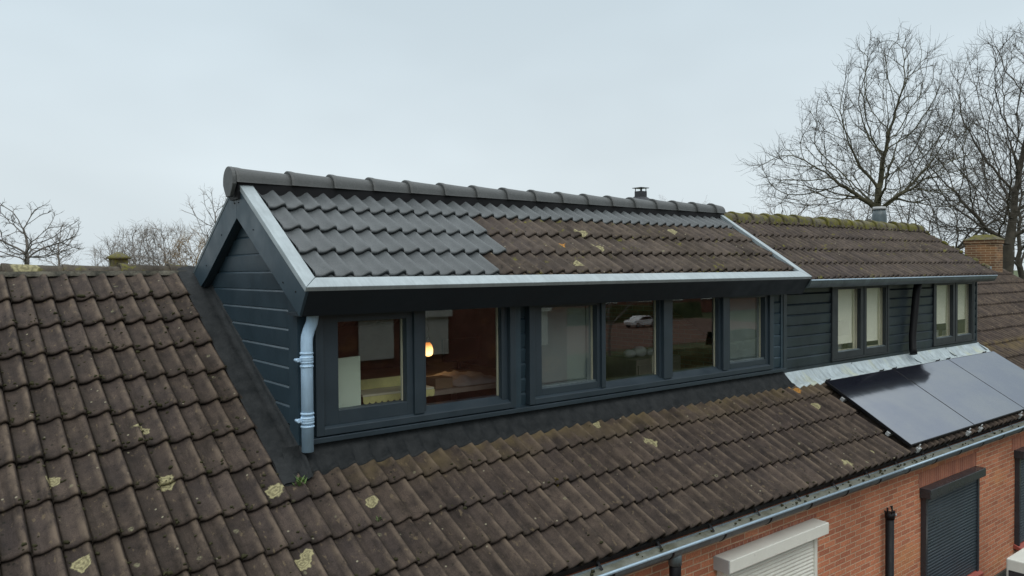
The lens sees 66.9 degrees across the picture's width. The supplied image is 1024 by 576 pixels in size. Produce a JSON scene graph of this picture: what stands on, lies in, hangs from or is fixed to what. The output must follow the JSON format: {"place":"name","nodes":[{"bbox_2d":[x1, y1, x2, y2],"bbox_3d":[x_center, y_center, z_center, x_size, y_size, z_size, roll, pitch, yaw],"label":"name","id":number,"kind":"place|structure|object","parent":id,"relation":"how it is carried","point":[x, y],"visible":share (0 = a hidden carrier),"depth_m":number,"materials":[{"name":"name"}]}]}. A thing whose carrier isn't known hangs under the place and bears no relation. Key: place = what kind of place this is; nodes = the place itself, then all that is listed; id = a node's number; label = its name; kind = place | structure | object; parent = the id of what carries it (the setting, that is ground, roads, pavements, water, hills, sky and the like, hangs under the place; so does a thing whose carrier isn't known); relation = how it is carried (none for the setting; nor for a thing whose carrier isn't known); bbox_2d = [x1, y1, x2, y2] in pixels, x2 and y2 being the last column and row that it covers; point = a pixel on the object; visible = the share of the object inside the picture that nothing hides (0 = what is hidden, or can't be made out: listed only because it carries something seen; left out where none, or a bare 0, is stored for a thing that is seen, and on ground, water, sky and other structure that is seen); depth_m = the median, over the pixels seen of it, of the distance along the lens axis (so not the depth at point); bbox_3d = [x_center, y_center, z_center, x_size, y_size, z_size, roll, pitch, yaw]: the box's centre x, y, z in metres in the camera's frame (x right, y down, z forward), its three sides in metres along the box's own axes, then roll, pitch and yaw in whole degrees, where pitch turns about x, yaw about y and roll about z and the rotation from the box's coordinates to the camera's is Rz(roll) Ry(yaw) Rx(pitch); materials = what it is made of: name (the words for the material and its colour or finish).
{"place":"outdoors","nodes":[
{"label":"outdoors","id":0,"kind":"place"},
{"bbox_2d":[106,252,130,266],"bbox_3d":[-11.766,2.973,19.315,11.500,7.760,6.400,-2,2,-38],"label":"chimney","id":1,"kind":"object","parent":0,"point":[115,258],"depth_m":20.20,"materials":[{"name":"brick"}]},
{"bbox_2d":[0,263,347,575],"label":"terraced house","id":2,"kind":"structure","parent":0,"point":[131,444],"depth_m":4.89,"materials":[{"name":"brown tile"}]},
{"bbox_2d":[293,475,306,485],"bbox_3d":[-1.371,1.251,5.030,0.080,0.090,0.088,0,2,35],"label":"weed","id":3,"kind":"object","parent":2,"relation":"on","point":[302,479],"visible":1,"depth_m":5.03,"materials":[{"name":"green plant"}]},
{"bbox_2d":[0,0,1023,269],"label":"sky","id":4,"kind":"structure","parent":0,"point":[112,112],"materials":[{"name":"white"}]},
{"bbox_2d":[623,349,635,357],"bbox_3d":[1.323,0.739,8.732,0.132,0.098,0.140,-2,2,-38],"label":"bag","id":5,"kind":"object","parent":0,"point":[628,353],"visible":1,"depth_m":8.69,"materials":[{"name":"grey"}]},
{"bbox_2d":[633,346,646,356],"bbox_3d":[1.456,0.722,8.834,0.170,0.126,0.169,-1,1,-5],"label":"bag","id":6,"kind":"object","parent":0,"point":[640,351],"visible":0.91,"depth_m":8.77,"materials":[{"name":"grey"}]},
{"bbox_2d":[647,348,652,355],"bbox_3d":[1.594,0.739,8.948,0.109,0.084,0.108,0,1,10],"label":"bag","id":7,"kind":"object","parent":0,"point":[649,351],"visible":0.68,"depth_m":8.90,"materials":[{"name":"grey"}]},
{"bbox_2d":[1006,548,1023,575],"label":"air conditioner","id":8,"kind":"object","parent":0,"point":[1014,564],"visible":1,"depth_m":8.91,"materials":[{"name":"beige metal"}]},
{"label":"ground","id":9,"kind":"structure","parent":0,"visible":0},
{"bbox_2d":[0,199,83,264],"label":"tree","id":10,"kind":"object","parent":9,"relation":"on","point":[25,254],"visible":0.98,"depth_m":30.00,"materials":[{"name":"brown plant"}]},
{"bbox_2d":[32,219,82,265],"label":"tree","id":11,"kind":"object","parent":9,"relation":"on","point":[59,260],"visible":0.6,"depth_m":49.96,"materials":[{"name":"brown plant"}]},
{"bbox_2d":[80,233,143,265],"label":"tree","id":12,"kind":"object","parent":9,"relation":"on","point":[108,247],"visible":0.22,"depth_m":47.67,"materials":[{"name":"brown plant"}]},
{"bbox_2d":[93,220,174,265],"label":"tree","id":13,"kind":"object","parent":9,"relation":"on","point":[133,246],"visible":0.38,"depth_m":47.61,"materials":[{"name":"brown plant"}]},
{"bbox_2d":[124,218,199,265],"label":"tree","id":14,"kind":"object","parent":9,"relation":"on","point":[163,236],"visible":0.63,"depth_m":47.59,"materials":[{"name":"brown plant"}]},
{"bbox_2d":[155,221,207,265],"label":"tree","id":15,"kind":"object","parent":9,"relation":"on","point":[182,243],"visible":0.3,"depth_m":47.62,"materials":[{"name":"brown plant"}]},
{"bbox_2d":[182,183,226,247],"bbox_3d":[-12.421,0.973,34.028,3.858,11.111,3.247,-2,2,-38],"label":"tree","id":16,"kind":"object","parent":9,"relation":"on","point":[207,234],"visible":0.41,"depth_m":33.82,"materials":[{"name":"brown plant"}]},
{"bbox_2d":[297,301,904,575],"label":"terraced house","id":17,"kind":"structure","parent":9,"relation":"on","point":[673,482],"depth_m":6.21,"materials":[{"name":"brown tile"}]},
{"bbox_2d":[176,166,811,485],"bbox_3d":[-0.106,0.537,8.151,6.105,3.054,3.526,-2,2,-38],"label":"dormer","id":18,"kind":"object","parent":17,"relation":"on","point":[285,275],"visible":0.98,"depth_m":6.40,"materials":[{"name":"black wood"}]},
{"bbox_2d":[338,356,360,407],"bbox_3d":[-1.281,0.996,5.726,0.360,0.966,0.030,-2,2,-38],"label":"board","id":19,"kind":"object","parent":18,"relation":"in","point":[349,382],"visible":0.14,"depth_m":5.76,"materials":[{"name":"white"}]},
{"bbox_2d":[361,376,434,403],"bbox_3d":[-0.960,0.802,6.184,0.640,0.152,0.268,-2,2,-38],"label":"shelf","id":20,"kind":"object","parent":18,"relation":"in","point":[373,388],"visible":0.6,"depth_m":6.17,"materials":[{"name":"beige wood"}]},
{"bbox_2d":[313,307,515,436],"bbox_3d":[-0.694,0.547,5.889,1.750,0.908,0.135,-2,2,-38],"label":"window","id":21,"kind":"structure","parent":18,"relation":"in","point":[329,419],"depth_m":5.77,"materials":[{"name":"black glass"}]},
{"bbox_2d":[360,362,495,399],"bbox_3d":[-0.728,1.442,7.592,1.550,1.180,1.650,-2,2,-38],"label":"desk","id":22,"kind":"object","parent":18,"relation":"in","point":[434,369],"visible":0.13,"depth_m":7.82,"materials":[{"name":"brown wood"}]},
{"bbox_2d":[426,375,452,388],"bbox_3d":[-0.644,0.824,6.799,0.180,0.089,0.180,-2,2,-38],"label":"box","id":23,"kind":"object","parent":22,"relation":"on","point":[439,381],"visible":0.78,"depth_m":6.74,"materials":[{"name":"cardboard"}]},
{"bbox_2d":[442,337,478,369],"bbox_3d":[-0.540,0.679,8.054,0.450,0.319,0.100,-2,2,-38],"label":"monitor","id":24,"kind":"object","parent":22,"relation":"on","point":[458,350],"visible":0.98,"depth_m":8.02,"materials":[{"name":"black plastic"}]},
{"bbox_2d":[426,370,495,386],"bbox_3d":[-0.464,0.814,7.280,0.600,0.080,0.750,-2,2,-38],"label":"cloth","id":25,"kind":"object","parent":22,"relation":"on","point":[467,378],"visible":0.72,"depth_m":7.10,"materials":[{"name":"fabric"}]},
{"bbox_2d":[426,311,432,356],"bbox_3d":[-0.805,0.111,7.412,0.091,1.088,0.091,-2,2,-38],"label":"pendant lamp","id":26,"kind":"object","parent":18,"relation":"hanging from","point":[429,349],"visible":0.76,"depth_m":7.39,"materials":[{"name":"yellow glass"}]},
{"bbox_2d":[632,187,649,199],"bbox_3d":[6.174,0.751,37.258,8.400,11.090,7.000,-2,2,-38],"label":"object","id":27,"kind":"structure","parent":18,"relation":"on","point":[640,194],"depth_m":36.92,"materials":[{"name":"metal"}]},
{"bbox_2d":[606,354,680,379],"bbox_3d":[1.514,1.383,8.950,0.750,1.200,0.515,-2,2,-38],"label":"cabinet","id":28,"kind":"object","parent":18,"relation":"on","point":[619,366],"visible":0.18,"depth_m":8.70,"materials":[{"name":"brown wood"}]},
{"bbox_2d":[524,295,772,404],"bbox_3d":[1.493,0.489,7.627,3.543,0.908,0.135,-2,2,-38],"label":"window","id":29,"kind":"structure","parent":18,"relation":"in","point":[565,347],"depth_m":7.04,"materials":[{"name":"black glass"}]},
{"bbox_2d":[651,353,652,373],"bbox_3d":[1.480,1.313,8.291,0.420,1.371,0.422,-2,2,-38],"label":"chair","id":30,"kind":"object","parent":18,"relation":"in","point":[652,364],"visible":0.04,"depth_m":8.00,"materials":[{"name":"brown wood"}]},
{"bbox_2d":[590,426,1018,575],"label":"moss debris","id":31,"kind":"object","parent":17,"relation":"on","point":[661,549],"visible":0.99,"depth_m":7.00,"materials":[{"name":"green plant"}]},
{"bbox_2d":[740,181,854,218],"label":"tree","id":32,"kind":"object","parent":9,"relation":"on","point":[799,214],"visible":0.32,"depth_m":44.66,"materials":[{"name":"brown plant"}]},
{"bbox_2d":[813,192,916,222],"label":"tree","id":33,"kind":"object","parent":9,"relation":"on","point":[858,213],"visible":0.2,"depth_m":46.71,"materials":[{"name":"brown plant"}]},
{"bbox_2d":[733,23,1004,217],"bbox_3d":[13.907,-1.916,30.138,9.242,16.666,7.495,0,1,28],"label":"tree","id":34,"kind":"object","parent":9,"relation":"on","point":[879,191],"visible":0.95,"depth_m":29.65,"materials":[{"name":"brown plant"}]},
{"bbox_2d":[800,382,1023,575],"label":"terraced house","id":35,"kind":"structure","parent":9,"relation":"on","point":[953,506],"depth_m":8.96,"materials":[{"name":"orange brick"}]},
{"bbox_2d":[723,211,998,387],"bbox_3d":[4.567,0.457,11.491,5.570,2.986,2.916,-2,2,-38],"label":"dormer","id":36,"kind":"object","parent":35,"relation":"on","point":[875,296],"visible":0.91,"depth_m":10.35,"materials":[{"name":"tile"}]},
{"bbox_2d":[830,285,888,361],"bbox_3d":[4.334,0.415,10.155,1.455,0.975,0.515,-2,2,-38],"label":"window","id":37,"kind":"structure","parent":36,"relation":"in","point":[859,314],"depth_m":9.97,"materials":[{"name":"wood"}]},
{"bbox_2d":[872,206,886,222],"bbox_3d":[6.396,-0.962,13.508,0.279,0.900,0.279,-2,2,-38],"label":"vent pipe","id":38,"kind":"object","parent":36,"relation":"attached to","point":[879,214],"visible":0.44,"depth_m":13.40,"materials":[{"name":"metal"}]},
{"bbox_2d":[931,282,974,345],"bbox_3d":[6.516,0.357,11.890,1.420,0.975,0.515,-2,2,-38],"label":"window","id":39,"kind":"structure","parent":36,"relation":"in","point":[952,302],"depth_m":11.69,"materials":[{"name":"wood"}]},
{"bbox_2d":[825,369,973,452],"bbox_3d":[4.541,1.397,9.112,1.650,0.697,1.091,-2,2,-38],"label":"solar panel","id":40,"kind":"object","parent":35,"relation":"on","point":[903,409],"visible":0.99,"depth_m":9.01,"materials":[{"name":"black glass"}]},
{"bbox_2d":[892,359,1023,431],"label":"solar panel","id":41,"kind":"object","parent":35,"relation":"on","point":[969,397],"visible":0.84,"depth_m":10.05,"materials":[{"name":"black glass"}]},
{"bbox_2d":[947,351,1023,407],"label":"solar panel","id":42,"kind":"object","parent":35,"relation":"on","point":[999,373],"visible":0.81,"depth_m":11.08,"materials":[{"name":"black glass"}]},
{"bbox_2d":[825,168,1023,262],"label":"tree","id":43,"kind":"object","parent":9,"relation":"on","point":[961,246],"visible":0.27,"depth_m":44.61,"materials":[{"name":"brown plant"}]},
{"bbox_2d":[882,17,1023,273],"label":"tree","id":44,"kind":"object","parent":9,"relation":"on","point":[1012,210],"visible":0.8,"depth_m":32.82,"materials":[{"name":"brown plant"}]},
{"bbox_2d":[922,122,1023,278],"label":"tree","id":45,"kind":"object","parent":9,"relation":"on","point":[1018,261],"visible":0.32,"depth_m":37.42,"materials":[{"name":"brown plant"}]},
{"bbox_2d":[964,234,1023,369],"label":"terraced house","id":46,"kind":"structure","parent":9,"relation":"on","point":[1000,315],"depth_m":14.92,"materials":[{"name":"orange brick"}]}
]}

